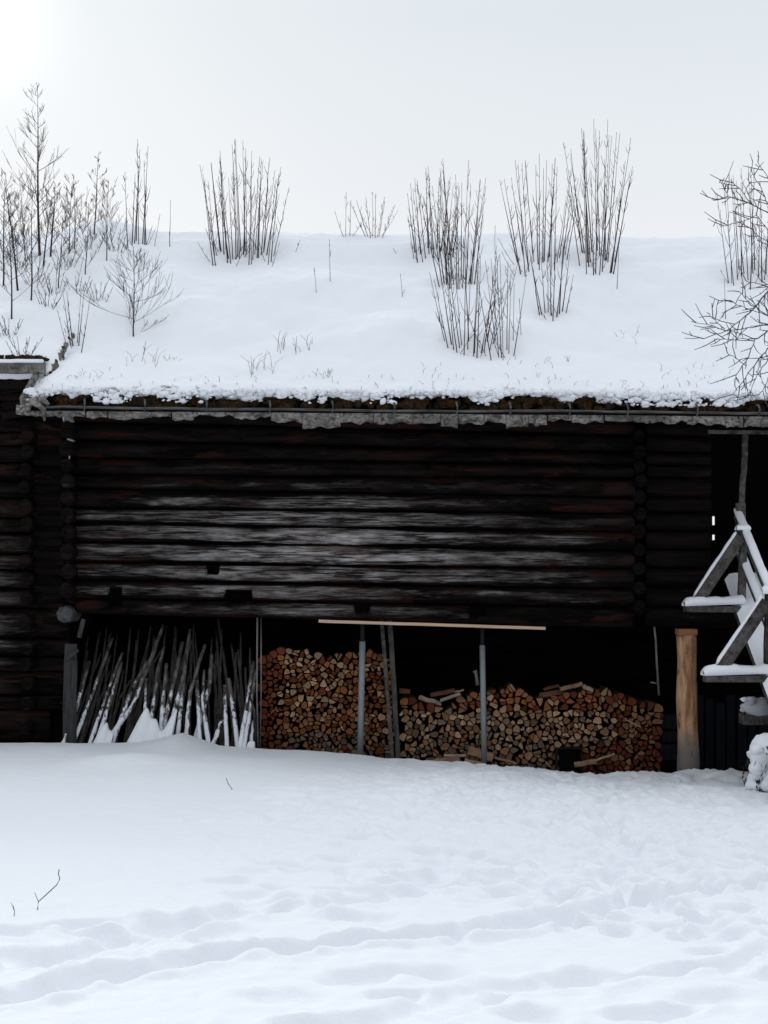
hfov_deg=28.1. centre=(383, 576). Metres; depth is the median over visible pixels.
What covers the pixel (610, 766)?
firewood log
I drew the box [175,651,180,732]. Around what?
wooden stake
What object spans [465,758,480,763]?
split log
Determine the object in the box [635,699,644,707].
firewood log
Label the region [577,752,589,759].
firewood log
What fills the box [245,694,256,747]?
crooked branch
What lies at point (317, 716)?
firewood log
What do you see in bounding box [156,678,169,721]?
wooden stake
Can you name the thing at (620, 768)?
firewood log
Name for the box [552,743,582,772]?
crate
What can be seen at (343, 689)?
firewood log
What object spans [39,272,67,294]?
twig tuft
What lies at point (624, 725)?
firewood log
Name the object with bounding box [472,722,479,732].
firewood log
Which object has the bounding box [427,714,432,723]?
firewood log
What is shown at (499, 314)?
shoot clump
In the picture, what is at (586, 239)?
shoot clump
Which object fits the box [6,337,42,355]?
twig tuft
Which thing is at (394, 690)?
leaning plank
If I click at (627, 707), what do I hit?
firewood log
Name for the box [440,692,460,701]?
split log
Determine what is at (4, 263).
young birch
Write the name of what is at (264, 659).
firewood log
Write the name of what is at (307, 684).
firewood log
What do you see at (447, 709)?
firewood log
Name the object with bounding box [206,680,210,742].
wooden stake
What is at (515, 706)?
firewood log
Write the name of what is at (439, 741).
firewood log
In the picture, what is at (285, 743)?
firewood log
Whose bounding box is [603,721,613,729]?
firewood log
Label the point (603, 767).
firewood log
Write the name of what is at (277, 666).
firewood log
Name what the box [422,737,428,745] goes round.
firewood log
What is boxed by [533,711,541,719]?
firewood log
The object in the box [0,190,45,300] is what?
young birch
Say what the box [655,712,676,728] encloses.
slatted box
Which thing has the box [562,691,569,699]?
firewood log
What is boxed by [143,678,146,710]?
wooden stake
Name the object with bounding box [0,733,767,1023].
ground
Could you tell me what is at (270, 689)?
firewood log
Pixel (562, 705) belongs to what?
firewood log
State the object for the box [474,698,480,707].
firewood log
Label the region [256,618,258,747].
thin pole
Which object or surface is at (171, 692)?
wooden stake
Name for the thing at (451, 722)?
firewood log
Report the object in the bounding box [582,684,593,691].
split log
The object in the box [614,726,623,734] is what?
firewood log
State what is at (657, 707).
firewood log
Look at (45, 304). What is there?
twig tuft
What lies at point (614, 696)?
firewood log
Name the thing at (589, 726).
firewood log
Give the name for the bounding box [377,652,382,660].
firewood log
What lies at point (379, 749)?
firewood log
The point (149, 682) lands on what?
wooden stake
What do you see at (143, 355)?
dry grass
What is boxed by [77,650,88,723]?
wooden stake
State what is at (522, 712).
firewood log
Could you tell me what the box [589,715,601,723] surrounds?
firewood log
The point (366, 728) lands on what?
firewood log
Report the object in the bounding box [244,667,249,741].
wooden stake
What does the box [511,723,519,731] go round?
firewood log
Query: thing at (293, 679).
firewood log
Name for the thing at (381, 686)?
firewood log
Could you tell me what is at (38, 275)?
twig tuft
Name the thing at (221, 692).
wooden stake
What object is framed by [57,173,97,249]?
young birch
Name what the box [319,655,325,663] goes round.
firewood log
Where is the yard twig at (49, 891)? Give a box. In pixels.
[34,869,59,909]
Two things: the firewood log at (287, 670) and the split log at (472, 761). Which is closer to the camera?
the split log at (472, 761)
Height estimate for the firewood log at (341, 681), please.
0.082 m
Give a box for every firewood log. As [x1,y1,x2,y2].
[258,654,267,663]
[258,683,268,691]
[258,697,268,706]
[259,713,266,718]
[259,725,266,730]
[261,706,269,713]
[261,735,268,742]
[261,743,269,748]
[262,717,269,725]
[267,654,273,661]
[268,686,274,693]
[268,739,274,748]
[269,649,277,657]
[273,669,279,676]
[274,662,281,668]
[274,738,282,743]
[276,646,286,654]
[277,654,285,660]
[277,716,283,725]
[278,697,285,704]
[282,739,288,747]
[283,715,290,721]
[283,720,290,728]
[284,666,290,674]
[284,708,291,715]
[286,647,293,653]
[286,743,293,749]
[288,734,296,742]
[289,675,298,681]
[290,687,297,695]
[290,703,295,710]
[293,723,300,731]
[296,681,302,687]
[296,704,303,713]
[298,693,305,701]
[300,726,306,734]
[301,699,307,708]
[302,663,307,670]
[303,679,310,688]
[303,716,308,725]
[303,737,308,746]
[306,694,314,700]
[306,723,313,730]
[307,709,313,716]
[314,651,323,659]
[314,712,321,720]
[315,728,322,737]
[316,674,322,681]
[318,687,326,694]
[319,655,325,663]
[320,678,327,686]
[321,671,328,678]
[321,694,329,701]
[321,721,326,731]
[323,730,329,740]
[324,660,330,667]
[326,725,331,733]
[326,744,331,751]
[330,657,337,663]
[337,660,343,667]
[337,702,343,708]
[338,670,344,678]
[338,678,343,685]
[340,684,347,694]
[341,713,348,720]
[341,735,347,743]
[342,744,347,750]
[343,656,349,663]
[345,650,352,658]
[346,678,352,684]
[346,725,353,734]
[347,706,353,715]
[347,740,353,749]
[350,719,357,728]
[352,658,358,664]
[352,685,357,693]
[352,745,356,753]
[353,675,358,682]
[364,724,369,731]
[365,656,371,662]
[366,648,372,656]
[371,652,376,659]
[372,733,377,742]
[375,700,380,708]
[375,745,383,754]
[376,683,384,689]
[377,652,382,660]
[378,711,385,720]
[379,696,384,702]
[382,725,388,733]
[384,741,389,749]
[399,730,406,740]
[400,696,407,704]
[400,713,409,722]
[400,747,405,756]
[403,708,407,714]
[404,740,409,750]
[405,727,412,734]
[406,719,412,727]
[408,695,416,704]
[408,746,415,751]
[410,738,416,746]
[412,703,417,710]
[412,726,418,737]
[413,709,418,717]
[416,716,421,724]
[418,700,423,709]
[419,721,424,729]
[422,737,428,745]
[425,754,433,759]
[426,703,434,712]
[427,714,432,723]
[427,721,434,730]
[429,728,437,736]
[434,705,442,711]
[434,751,442,758]
[437,716,445,724]
[437,737,442,745]
[440,740,449,750]
[441,710,448,720]
[444,705,451,714]
[444,721,449,730]
[447,743,456,753]
[448,713,456,719]
[448,719,453,725]
[453,736,459,744]
[454,717,459,723]
[454,728,460,737]
[455,692,465,702]
[457,704,466,713]
[463,712,469,720]
[464,724,471,730]
[465,693,471,701]
[466,709,474,716]
[468,690,477,698]
[470,716,475,723]
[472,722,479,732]
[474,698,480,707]
[474,711,480,719]
[486,694,493,700]
[488,700,497,708]
[490,724,497,731]
[490,735,496,743]
[491,707,500,716]
[493,742,500,749]
[494,717,499,725]
[496,750,504,760]
[497,704,505,712]
[498,720,504,730]
[499,744,508,755]
[502,716,509,724]
[504,695,513,703]
[504,725,511,734]
[504,751,512,759]
[505,702,512,711]
[508,745,517,752]
[511,702,519,710]
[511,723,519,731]
[511,736,518,745]
[512,695,519,703]
[512,710,519,717]
[513,686,523,695]
[519,709,526,715]
[520,757,527,763]
[522,719,529,726]
[522,748,532,760]
[523,693,532,701]
[526,760,535,766]
[527,712,534,718]
[527,716,537,726]
[530,740,537,749]
[532,733,538,742]
[533,695,542,705]
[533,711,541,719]
[533,729,541,737]
[536,737,544,747]
[540,699,550,711]
[540,728,548,735]
[544,697,553,705]
[545,710,551,717]
[548,762,558,770]
[549,695,557,700]
[550,708,559,716]
[550,751,558,759]
[552,739,561,747]
[557,695,564,702]
[557,701,567,709]
[561,715,569,723]
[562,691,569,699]
[565,698,573,703]
[565,733,575,741]
[567,689,576,698]
[568,701,579,708]
[572,732,580,739]
[573,697,584,704]
[577,715,584,722]
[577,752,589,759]
[578,740,588,746]
[579,747,588,752]
[580,734,588,741]
[583,700,592,709]
[584,722,593,729]
[586,728,595,736]
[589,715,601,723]
[591,687,599,696]
[592,756,604,765]
[594,737,604,747]
[594,768,605,773]
[596,710,605,717]
[596,764,606,771]
[598,685,607,695]
[598,724,608,735]
[600,738,610,745]
[601,745,607,752]
[602,750,610,758]
[602,758,611,763]
[603,694,613,703]
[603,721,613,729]
[603,763,613,769]
[605,702,613,712]
[606,716,616,723]
[608,729,617,736]
[609,753,617,761]
[610,701,617,707]
[611,692,617,700]
[611,721,621,726]
[612,760,619,765]
[613,691,623,698]
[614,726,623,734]
[614,737,625,748]
[614,744,621,753]
[615,752,624,760]
[616,765,624,771]
[617,703,624,711]
[618,733,627,737]
[619,721,628,728]
[620,710,630,715]
[620,737,630,743]
[620,760,625,766]
[622,746,633,752]
[622,749,631,757]
[624,695,636,705]
[625,704,630,710]
[628,711,637,718]
[628,736,636,743]
[629,757,638,765]
[632,717,640,727]
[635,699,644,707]
[636,714,644,721]
[636,743,646,749]
[638,730,647,739]
[640,712,649,719]
[641,748,651,754]
[643,699,654,710]
[648,724,658,734]
[650,716,662,723]
[650,739,660,748]
[651,702,663,711]
[651,755,661,761]
[652,724,662,735]
[652,735,659,739]
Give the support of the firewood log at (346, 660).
on the firewood pieces at (310, 672)
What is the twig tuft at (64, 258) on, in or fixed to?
on the log building
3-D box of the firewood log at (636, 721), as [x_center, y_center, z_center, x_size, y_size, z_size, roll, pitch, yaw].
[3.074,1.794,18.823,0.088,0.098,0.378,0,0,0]
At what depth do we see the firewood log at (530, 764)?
18.65 m
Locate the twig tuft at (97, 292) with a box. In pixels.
[83,275,112,301]
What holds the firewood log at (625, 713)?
on the firewood pieces at (561, 731)
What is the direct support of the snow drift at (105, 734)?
on the ground at (274, 886)
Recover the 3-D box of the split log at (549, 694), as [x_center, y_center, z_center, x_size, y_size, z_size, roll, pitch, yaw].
[2.047,1.432,18.725,0.332,0.099,0.080,0,0,-28]
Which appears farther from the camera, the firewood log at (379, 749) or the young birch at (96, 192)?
the young birch at (96, 192)
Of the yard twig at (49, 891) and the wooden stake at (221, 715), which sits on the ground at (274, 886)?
the yard twig at (49, 891)
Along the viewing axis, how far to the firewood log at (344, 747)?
18.62 m
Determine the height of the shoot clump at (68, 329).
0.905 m
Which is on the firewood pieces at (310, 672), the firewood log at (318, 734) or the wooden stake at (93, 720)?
the firewood log at (318, 734)
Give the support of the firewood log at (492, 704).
on the firewood log at (495, 712)
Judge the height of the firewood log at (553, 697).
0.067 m
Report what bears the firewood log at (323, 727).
on the firewood log at (326, 736)
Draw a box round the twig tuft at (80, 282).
[63,260,92,294]
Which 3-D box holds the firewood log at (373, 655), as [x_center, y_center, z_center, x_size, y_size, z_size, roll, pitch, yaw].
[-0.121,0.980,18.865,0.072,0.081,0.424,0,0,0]
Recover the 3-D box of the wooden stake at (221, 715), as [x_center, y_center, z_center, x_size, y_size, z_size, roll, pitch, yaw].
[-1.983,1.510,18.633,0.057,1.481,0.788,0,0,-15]
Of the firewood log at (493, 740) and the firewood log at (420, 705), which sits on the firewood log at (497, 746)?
the firewood log at (493, 740)
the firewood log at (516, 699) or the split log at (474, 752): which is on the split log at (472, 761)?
the split log at (474, 752)
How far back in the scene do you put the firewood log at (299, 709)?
18.64 m
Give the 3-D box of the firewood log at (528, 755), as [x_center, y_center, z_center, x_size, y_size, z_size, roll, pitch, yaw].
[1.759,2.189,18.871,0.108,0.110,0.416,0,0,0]
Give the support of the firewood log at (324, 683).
on the firewood log at (322, 691)
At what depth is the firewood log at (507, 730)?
18.63 m
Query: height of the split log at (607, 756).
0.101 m
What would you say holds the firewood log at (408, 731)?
on the firewood pieces at (561, 731)
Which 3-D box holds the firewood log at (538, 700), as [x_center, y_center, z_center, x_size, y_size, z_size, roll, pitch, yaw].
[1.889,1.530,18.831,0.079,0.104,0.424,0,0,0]
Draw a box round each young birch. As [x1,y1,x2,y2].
[0,172,30,285]
[0,179,32,290]
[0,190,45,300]
[0,198,43,318]
[4,83,68,255]
[9,172,53,260]
[33,181,73,256]
[33,196,57,263]
[46,184,90,253]
[48,216,82,287]
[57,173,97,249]
[59,197,106,273]
[68,240,178,336]
[85,151,107,234]
[93,179,125,260]
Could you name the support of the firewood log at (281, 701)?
on the firewood pieces at (310, 672)
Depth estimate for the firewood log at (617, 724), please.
18.68 m
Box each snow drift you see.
[93,722,113,742]
[126,708,176,742]
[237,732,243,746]
[247,740,254,747]
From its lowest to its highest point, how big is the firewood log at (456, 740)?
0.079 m
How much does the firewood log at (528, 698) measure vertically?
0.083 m
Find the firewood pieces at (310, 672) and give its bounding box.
[258,648,394,757]
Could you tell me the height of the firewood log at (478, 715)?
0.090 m
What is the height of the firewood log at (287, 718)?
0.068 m
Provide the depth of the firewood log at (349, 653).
18.63 m
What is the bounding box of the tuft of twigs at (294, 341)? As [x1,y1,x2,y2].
[277,330,311,352]
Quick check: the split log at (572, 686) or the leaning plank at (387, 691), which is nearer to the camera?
the leaning plank at (387, 691)
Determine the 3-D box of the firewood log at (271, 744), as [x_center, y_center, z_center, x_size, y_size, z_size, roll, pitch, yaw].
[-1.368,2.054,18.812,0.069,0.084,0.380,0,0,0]
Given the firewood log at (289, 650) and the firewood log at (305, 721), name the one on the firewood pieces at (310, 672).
the firewood log at (289, 650)
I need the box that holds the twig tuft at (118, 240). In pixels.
[102,221,128,252]
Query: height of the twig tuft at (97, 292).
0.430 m
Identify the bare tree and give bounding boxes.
[681,152,767,405]
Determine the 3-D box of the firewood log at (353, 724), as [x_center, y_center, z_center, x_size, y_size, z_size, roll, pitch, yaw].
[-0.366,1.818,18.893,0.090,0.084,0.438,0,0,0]
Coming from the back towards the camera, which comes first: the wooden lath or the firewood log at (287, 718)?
the firewood log at (287, 718)
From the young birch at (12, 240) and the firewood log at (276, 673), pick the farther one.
the young birch at (12, 240)
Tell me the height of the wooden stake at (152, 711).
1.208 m
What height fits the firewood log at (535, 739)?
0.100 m
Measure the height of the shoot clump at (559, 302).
1.218 m
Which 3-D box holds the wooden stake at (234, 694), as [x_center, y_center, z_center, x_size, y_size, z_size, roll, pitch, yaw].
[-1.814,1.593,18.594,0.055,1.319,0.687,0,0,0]
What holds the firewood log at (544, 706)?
on the firewood pieces at (561, 731)
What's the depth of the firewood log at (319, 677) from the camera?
18.65 m
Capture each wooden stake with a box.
[61,661,90,742]
[76,631,100,742]
[77,636,88,697]
[77,637,113,736]
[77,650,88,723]
[78,655,111,742]
[79,653,101,713]
[80,693,97,742]
[81,682,98,732]
[87,679,99,742]
[88,652,122,742]
[91,628,106,731]
[93,671,110,724]
[96,661,122,735]
[100,634,109,723]
[104,635,117,710]
[108,681,118,726]
[109,679,130,729]
[111,661,147,742]
[111,670,123,730]
[112,624,164,732]
[115,627,131,742]
[123,629,139,742]
[124,638,149,742]
[127,654,145,740]
[128,626,151,738]
[129,640,136,690]
[134,674,148,726]
[138,648,161,719]
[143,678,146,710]
[147,635,154,708]
[150,646,164,718]
[152,659,154,718]
[155,625,166,712]
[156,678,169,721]
[159,663,167,730]
[160,680,161,706]
[164,641,184,727]
[167,628,177,722]
[167,672,170,720]
[169,626,175,689]
[171,629,191,714]
[173,655,183,734]
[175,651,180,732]
[176,639,192,733]
[180,677,184,728]
[183,668,189,702]
[184,624,194,729]
[184,644,205,733]
[189,650,190,734]
[193,643,196,715]
[194,652,212,736]
[195,632,203,739]
[195,680,201,738]
[201,636,212,736]
[201,670,209,741]
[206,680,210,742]
[211,719,222,743]
[213,663,221,745]
[214,651,216,733]
[215,631,230,745]
[215,638,224,745]
[216,628,222,744]
[217,618,234,746]
[220,683,223,721]
[223,685,228,745]
[227,678,238,746]
[230,644,242,723]
[231,652,236,746]
[237,649,247,746]
[239,632,241,734]
[239,661,254,736]
[242,670,255,746]
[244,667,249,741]
[249,647,251,731]
[249,719,253,740]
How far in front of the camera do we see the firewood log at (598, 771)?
18.72 m
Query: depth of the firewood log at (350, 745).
18.64 m
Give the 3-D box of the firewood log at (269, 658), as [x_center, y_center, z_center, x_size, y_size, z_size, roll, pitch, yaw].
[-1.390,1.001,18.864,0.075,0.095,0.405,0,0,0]
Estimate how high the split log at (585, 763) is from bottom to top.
0.104 m
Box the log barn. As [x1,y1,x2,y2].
[0,219,767,758]
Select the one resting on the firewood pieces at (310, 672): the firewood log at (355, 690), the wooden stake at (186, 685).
the firewood log at (355, 690)
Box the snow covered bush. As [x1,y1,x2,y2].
[742,733,767,792]
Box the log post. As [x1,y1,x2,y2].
[675,629,699,770]
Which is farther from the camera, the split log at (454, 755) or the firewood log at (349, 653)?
the firewood log at (349, 653)
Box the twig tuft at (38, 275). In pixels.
[18,263,52,286]
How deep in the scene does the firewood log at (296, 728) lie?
18.66 m
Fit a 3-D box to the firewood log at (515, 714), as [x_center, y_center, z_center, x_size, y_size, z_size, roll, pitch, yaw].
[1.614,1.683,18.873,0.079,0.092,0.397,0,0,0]
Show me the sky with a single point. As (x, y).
(352, 100)
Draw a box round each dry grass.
[126,349,158,366]
[240,351,284,371]
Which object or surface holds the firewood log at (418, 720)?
on the firewood log at (421, 725)
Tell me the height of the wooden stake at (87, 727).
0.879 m
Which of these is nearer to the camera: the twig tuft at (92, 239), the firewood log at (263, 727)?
the firewood log at (263, 727)
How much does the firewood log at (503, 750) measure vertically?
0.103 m
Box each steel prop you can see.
[355,624,369,754]
[475,628,489,763]
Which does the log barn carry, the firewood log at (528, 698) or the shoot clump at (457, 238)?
the shoot clump at (457, 238)
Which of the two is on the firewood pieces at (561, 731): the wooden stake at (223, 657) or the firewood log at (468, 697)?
the firewood log at (468, 697)
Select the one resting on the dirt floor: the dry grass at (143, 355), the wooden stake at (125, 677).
the wooden stake at (125, 677)
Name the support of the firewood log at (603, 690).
on the firewood pieces at (561, 731)
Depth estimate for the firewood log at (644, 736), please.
18.65 m
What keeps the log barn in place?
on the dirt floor
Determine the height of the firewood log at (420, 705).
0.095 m
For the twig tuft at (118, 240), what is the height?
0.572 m
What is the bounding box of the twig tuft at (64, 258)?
[50,244,80,268]
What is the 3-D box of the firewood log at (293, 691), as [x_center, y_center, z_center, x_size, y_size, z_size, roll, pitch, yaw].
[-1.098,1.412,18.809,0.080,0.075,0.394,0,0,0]
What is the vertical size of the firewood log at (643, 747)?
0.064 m
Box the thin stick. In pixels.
[653,627,659,694]
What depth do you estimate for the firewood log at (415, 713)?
18.63 m
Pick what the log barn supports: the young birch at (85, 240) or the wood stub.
the young birch at (85, 240)
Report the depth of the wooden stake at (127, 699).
18.38 m
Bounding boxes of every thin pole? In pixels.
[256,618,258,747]
[259,618,261,748]
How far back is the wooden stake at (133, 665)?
18.84 m
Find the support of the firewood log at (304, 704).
on the firewood pieces at (310, 672)
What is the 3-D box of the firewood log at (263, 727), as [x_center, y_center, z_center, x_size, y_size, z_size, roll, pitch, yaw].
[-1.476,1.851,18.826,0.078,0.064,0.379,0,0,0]
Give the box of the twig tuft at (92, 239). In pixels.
[75,225,107,251]
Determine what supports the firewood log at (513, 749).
on the firewood log at (509, 755)
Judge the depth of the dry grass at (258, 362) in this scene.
17.92 m
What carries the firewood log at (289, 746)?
on the firewood pieces at (310, 672)
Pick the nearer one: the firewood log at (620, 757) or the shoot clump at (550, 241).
the firewood log at (620, 757)
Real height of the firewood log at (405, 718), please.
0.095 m
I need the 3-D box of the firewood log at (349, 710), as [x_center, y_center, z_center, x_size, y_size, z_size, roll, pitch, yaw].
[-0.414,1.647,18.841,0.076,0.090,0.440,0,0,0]
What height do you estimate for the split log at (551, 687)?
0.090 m
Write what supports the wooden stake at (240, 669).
on the dirt floor
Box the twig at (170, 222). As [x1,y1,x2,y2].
[169,200,170,246]
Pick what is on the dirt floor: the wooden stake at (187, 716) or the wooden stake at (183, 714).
the wooden stake at (183, 714)
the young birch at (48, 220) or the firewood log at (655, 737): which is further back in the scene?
the young birch at (48, 220)
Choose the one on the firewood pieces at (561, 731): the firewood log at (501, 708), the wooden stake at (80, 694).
the firewood log at (501, 708)
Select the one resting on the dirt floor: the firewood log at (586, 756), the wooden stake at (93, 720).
the wooden stake at (93, 720)
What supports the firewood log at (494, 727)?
on the firewood pieces at (561, 731)
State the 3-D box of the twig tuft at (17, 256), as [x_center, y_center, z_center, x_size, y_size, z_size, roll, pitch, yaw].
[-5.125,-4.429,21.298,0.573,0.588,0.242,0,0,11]
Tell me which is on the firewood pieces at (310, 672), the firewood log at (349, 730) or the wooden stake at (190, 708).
the firewood log at (349, 730)
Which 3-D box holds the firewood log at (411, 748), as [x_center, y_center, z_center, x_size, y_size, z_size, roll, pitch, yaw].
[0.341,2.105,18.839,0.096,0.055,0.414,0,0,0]
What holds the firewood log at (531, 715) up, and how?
on the firewood log at (533, 722)
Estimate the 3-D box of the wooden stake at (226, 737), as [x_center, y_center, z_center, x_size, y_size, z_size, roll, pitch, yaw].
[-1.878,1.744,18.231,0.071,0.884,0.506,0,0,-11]
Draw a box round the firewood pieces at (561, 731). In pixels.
[399,682,662,773]
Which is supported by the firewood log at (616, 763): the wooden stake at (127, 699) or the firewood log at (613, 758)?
the firewood log at (613, 758)
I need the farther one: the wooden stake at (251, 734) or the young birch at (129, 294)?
the young birch at (129, 294)
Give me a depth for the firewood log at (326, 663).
18.64 m
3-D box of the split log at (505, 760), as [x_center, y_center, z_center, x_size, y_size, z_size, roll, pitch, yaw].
[1.461,2.219,18.450,0.276,0.102,0.036,0,0,0]
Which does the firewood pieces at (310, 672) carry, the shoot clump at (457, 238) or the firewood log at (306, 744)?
the firewood log at (306, 744)
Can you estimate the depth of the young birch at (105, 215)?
21.23 m
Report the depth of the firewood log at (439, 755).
18.66 m
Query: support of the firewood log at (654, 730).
on the firewood log at (655, 737)
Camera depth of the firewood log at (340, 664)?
18.62 m
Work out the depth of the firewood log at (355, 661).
18.66 m
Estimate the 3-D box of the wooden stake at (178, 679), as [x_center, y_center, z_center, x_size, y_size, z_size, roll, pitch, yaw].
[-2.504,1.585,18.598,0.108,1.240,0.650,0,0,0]
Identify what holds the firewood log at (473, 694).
on the firewood log at (477, 702)
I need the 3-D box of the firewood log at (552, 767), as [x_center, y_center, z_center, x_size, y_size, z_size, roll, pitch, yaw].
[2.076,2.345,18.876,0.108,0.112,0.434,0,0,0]
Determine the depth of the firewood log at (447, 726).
18.62 m
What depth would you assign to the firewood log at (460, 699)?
18.63 m
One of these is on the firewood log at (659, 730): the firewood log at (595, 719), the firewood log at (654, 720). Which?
the firewood log at (654, 720)
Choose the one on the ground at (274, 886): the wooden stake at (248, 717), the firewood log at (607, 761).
the wooden stake at (248, 717)
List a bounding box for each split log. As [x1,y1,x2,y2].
[399,688,410,694]
[418,695,440,706]
[430,688,454,697]
[432,757,459,761]
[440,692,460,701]
[444,754,465,756]
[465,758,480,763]
[467,747,493,762]
[494,757,516,764]
[539,690,564,697]
[543,684,559,690]
[559,682,582,691]
[574,759,596,767]
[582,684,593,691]
[596,753,614,760]
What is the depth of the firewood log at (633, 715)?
18.63 m
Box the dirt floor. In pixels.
[419,759,746,772]
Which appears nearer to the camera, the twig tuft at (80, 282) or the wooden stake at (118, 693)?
the wooden stake at (118, 693)
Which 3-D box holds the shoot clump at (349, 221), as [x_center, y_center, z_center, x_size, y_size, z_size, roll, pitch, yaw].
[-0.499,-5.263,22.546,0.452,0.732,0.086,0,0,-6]
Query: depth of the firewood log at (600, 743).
18.66 m
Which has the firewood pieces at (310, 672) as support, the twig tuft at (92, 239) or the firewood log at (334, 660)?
the firewood log at (334, 660)
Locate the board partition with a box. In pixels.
[697,695,767,771]
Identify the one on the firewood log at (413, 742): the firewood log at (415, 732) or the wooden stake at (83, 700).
the firewood log at (415, 732)
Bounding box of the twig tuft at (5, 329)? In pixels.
[0,316,22,336]
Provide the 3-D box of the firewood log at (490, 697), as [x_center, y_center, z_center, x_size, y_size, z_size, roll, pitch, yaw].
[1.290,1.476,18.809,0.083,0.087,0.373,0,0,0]
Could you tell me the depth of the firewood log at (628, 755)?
18.67 m
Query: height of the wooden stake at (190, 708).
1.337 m
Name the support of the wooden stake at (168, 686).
on the dirt floor
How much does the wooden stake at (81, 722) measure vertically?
1.377 m
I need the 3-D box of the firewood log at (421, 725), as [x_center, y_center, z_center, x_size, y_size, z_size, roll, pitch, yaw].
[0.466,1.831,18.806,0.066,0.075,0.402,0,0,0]
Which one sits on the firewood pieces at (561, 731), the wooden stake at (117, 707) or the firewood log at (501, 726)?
the firewood log at (501, 726)
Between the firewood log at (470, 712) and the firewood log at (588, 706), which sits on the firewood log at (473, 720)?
the firewood log at (470, 712)
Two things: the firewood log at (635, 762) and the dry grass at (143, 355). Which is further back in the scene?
the firewood log at (635, 762)
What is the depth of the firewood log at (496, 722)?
18.64 m
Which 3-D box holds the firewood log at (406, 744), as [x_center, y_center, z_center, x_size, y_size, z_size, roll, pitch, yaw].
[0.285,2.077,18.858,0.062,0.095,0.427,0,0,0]
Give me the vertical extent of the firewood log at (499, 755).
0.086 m
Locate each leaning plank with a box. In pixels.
[380,621,393,757]
[387,621,400,757]
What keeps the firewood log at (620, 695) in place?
on the firewood pieces at (561, 731)
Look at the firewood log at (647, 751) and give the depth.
18.65 m
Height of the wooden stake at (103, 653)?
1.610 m
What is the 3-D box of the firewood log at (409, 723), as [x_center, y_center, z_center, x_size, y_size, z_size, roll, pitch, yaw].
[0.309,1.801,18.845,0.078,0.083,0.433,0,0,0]
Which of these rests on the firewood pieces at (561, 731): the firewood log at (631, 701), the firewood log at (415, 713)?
the firewood log at (631, 701)
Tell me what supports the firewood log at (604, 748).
on the firewood pieces at (561, 731)
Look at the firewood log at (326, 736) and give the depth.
18.68 m
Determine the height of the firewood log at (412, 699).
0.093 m
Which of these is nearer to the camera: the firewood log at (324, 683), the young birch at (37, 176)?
the firewood log at (324, 683)
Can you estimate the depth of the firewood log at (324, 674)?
18.61 m
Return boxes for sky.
[0,0,767,539]
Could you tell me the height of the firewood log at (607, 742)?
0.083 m
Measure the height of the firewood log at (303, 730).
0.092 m
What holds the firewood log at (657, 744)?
on the firewood log
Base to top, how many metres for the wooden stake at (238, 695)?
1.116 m
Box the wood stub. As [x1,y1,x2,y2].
[473,670,478,684]
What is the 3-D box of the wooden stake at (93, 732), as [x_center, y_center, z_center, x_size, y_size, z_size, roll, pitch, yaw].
[-3.348,1.521,18.372,0.063,1.190,0.713,0,0,30]
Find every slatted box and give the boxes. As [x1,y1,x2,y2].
[652,740,677,759]
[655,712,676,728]
[657,729,677,741]
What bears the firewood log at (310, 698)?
on the firewood pieces at (310, 672)
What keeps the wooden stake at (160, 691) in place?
on the ground at (274, 886)
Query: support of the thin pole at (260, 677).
attached to the log barn
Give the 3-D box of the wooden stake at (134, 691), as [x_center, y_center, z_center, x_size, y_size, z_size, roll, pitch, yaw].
[-3.031,1.504,18.644,0.080,1.491,0.792,0,0,15]
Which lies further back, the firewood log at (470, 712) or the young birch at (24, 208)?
the young birch at (24, 208)
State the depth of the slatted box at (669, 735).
18.75 m
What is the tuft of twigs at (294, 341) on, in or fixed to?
on the log barn
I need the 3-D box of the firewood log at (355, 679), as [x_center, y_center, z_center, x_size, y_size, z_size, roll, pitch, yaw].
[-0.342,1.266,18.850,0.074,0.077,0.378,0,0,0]
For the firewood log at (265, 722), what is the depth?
18.68 m
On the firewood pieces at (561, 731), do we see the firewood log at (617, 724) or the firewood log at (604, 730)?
the firewood log at (604, 730)
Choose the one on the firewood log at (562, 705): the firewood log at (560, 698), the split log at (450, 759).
the firewood log at (560, 698)
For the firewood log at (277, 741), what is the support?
on the firewood pieces at (310, 672)
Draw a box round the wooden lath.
[319,620,545,629]
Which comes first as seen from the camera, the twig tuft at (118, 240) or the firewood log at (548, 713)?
the firewood log at (548, 713)
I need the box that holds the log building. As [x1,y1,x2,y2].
[0,219,133,742]
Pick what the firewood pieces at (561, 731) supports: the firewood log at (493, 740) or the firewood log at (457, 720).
the firewood log at (457, 720)
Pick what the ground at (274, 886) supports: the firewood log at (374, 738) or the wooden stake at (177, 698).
the wooden stake at (177, 698)
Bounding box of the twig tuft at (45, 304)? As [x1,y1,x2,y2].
[34,281,68,308]
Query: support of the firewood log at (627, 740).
on the firewood log at (629, 750)
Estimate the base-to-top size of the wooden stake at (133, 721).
1.628 m
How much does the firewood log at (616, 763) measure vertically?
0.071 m
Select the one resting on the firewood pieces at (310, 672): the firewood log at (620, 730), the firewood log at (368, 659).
the firewood log at (368, 659)
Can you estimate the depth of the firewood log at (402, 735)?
18.66 m
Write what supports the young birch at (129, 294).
on the log barn
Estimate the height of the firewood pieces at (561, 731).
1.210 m
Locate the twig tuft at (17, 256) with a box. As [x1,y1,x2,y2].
[0,237,36,268]
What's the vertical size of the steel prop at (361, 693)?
1.917 m
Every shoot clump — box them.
[57,295,89,352]
[122,139,155,247]
[198,139,288,265]
[335,198,362,236]
[352,193,397,237]
[407,168,459,262]
[418,162,485,288]
[429,237,509,357]
[476,252,526,359]
[498,156,580,276]
[529,237,573,320]
[563,123,632,274]
[715,165,767,289]

